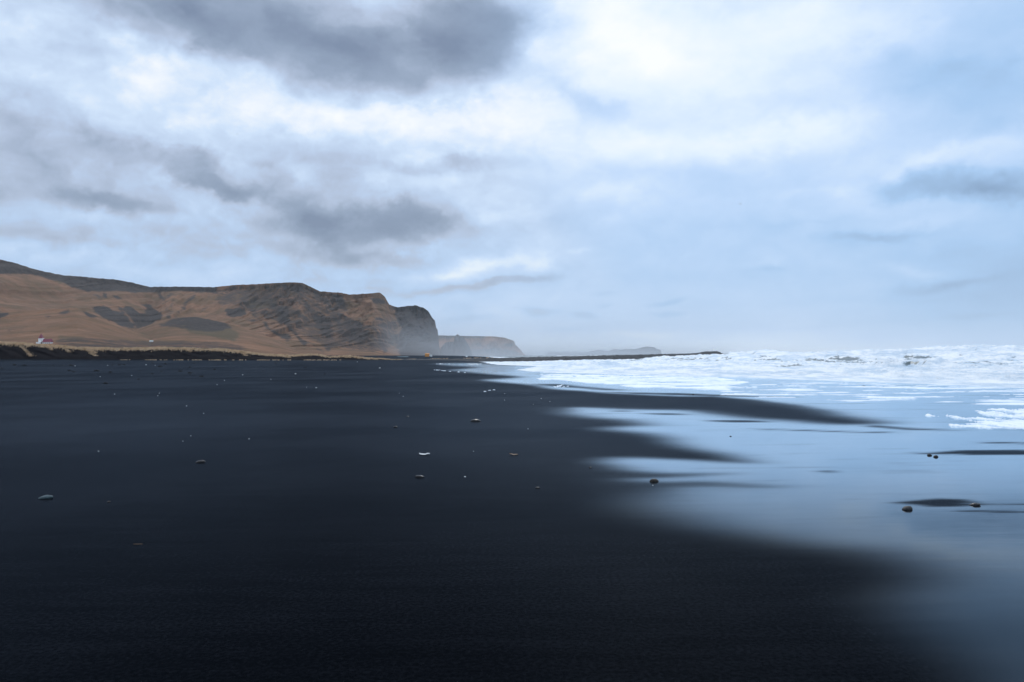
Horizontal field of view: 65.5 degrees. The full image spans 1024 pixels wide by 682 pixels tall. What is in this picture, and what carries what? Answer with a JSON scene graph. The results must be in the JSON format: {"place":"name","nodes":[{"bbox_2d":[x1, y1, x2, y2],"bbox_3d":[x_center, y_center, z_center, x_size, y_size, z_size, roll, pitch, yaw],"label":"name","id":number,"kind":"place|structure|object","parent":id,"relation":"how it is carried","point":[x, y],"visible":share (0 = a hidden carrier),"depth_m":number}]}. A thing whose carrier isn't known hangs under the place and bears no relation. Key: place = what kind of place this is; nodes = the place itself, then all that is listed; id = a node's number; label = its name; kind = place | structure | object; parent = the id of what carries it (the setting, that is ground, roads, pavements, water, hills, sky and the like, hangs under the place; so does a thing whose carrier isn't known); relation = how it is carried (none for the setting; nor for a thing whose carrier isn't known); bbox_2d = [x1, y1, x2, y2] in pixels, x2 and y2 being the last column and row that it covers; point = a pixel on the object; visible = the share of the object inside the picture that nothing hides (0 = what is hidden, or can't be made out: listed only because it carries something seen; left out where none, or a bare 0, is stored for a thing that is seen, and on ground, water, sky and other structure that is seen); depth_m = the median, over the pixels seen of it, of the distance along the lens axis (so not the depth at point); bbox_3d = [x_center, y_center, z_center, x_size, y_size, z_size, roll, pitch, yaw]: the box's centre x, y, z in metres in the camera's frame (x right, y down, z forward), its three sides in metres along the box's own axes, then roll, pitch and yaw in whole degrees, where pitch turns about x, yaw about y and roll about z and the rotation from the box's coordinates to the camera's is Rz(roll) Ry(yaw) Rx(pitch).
{"place":"outdoors","nodes":[
{"label":"outdoors","id":0,"kind":"place"},
{"bbox_2d":[0,308,150,348],"bbox_3d":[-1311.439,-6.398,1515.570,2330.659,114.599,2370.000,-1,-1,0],"label":"hill","id":1,"kind":"structure","parent":0,"point":[76,327],"depth_m":1295.10},
{"bbox_2d":[36,334,52,343],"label":"church","id":2,"kind":"structure","parent":1,"relation":"on","point":[41,339],"depth_m":924.45},
{"bbox_2d":[0,344,383,359],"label":"sand bank","id":3,"kind":"structure","parent":0,"point":[19,352],"depth_m":186.20},
{"bbox_2d":[0,341,492,360],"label":"dune grass","id":4,"kind":"structure","parent":3,"relation":"on","point":[90,350],"depth_m":191.18},
{"bbox_2d":[134,317,298,355],"bbox_3d":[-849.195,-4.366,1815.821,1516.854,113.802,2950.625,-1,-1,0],"label":"hill","id":5,"kind":"structure","parent":0,"point":[194,332],"depth_m":1533.75},
{"bbox_2d":[0,260,439,355],"bbox_3d":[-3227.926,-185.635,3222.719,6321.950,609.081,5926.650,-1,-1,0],"label":"hill","id":6,"kind":"structure","parent":0,"point":[301,318],"depth_m":2575.33},
{"bbox_2d":[440,334,471,355],"bbox_3d":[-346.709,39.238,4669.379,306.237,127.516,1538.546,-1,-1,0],"label":"sea stack","id":7,"kind":"object","parent":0,"point":[459,346],"visible":0.76,"depth_m":4058.28},
{"bbox_2d":[438,335,524,355],"bbox_3d":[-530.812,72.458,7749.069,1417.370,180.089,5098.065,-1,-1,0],"label":"headland","id":8,"kind":"structure","parent":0,"point":[489,346],"depth_m":5683.98},
{"bbox_2d":[0,355,1023,681],"bbox_3d":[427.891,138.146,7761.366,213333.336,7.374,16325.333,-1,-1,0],"label":"beach","id":9,"kind":"structure","parent":0,"point":[296,527],"depth_m":7.38},
{"bbox_2d":[38,495,52,498],"bbox_3d":[-5.373,1.810,9.189,0.172,0.069,0.108,-1,-1,0],"label":"stone","id":10,"kind":"object","parent":9,"relation":"on","point":[46,497],"visible":0.84,"depth_m":9.15},
{"bbox_2d":[402,351,722,361],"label":"breakwater","id":11,"kind":"object","parent":9,"relation":"on","point":[601,357],"visible":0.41,"depth_m":200.87},
{"bbox_2d":[440,363,1023,428],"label":"foam","id":12,"kind":"object","parent":9,"relation":"on","point":[713,383],"visible":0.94,"depth_m":34.84},
{"bbox_2d":[902,506,912,509],"bbox_3d":[4.010,1.705,8.088,0.129,0.062,0.090,0,-1,-30],"label":"stone","id":13,"kind":"object","parent":9,"relation":"on","point":[907,508],"visible":0.81,"depth_m":8.06},
{"bbox_2d":[969,503,980,505],"bbox_3d":[4.811,1.704,8.280,0.114,0.044,0.079,-1,-1,15],"label":"stone","id":14,"kind":"object","parent":9,"relation":"on","point":[975,504],"visible":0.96,"depth_m":8.26},
{"bbox_2d":[0,0,1023,354],"label":"sky","id":15,"kind":"structure","parent":0,"point":[819,175]},
{"bbox_2d":[546,346,660,354],"bbox_3d":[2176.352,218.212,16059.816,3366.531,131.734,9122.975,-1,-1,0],"label":"island","id":16,"kind":"structure","parent":0,"point":[647,350],"depth_m":11957.44},
{"bbox_2d":[480,344,1023,387],"bbox_3d":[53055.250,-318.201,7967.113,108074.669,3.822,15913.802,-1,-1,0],"label":"sea","id":17,"kind":"structure","parent":0,"point":[985,365],"depth_m":74.18}
]}

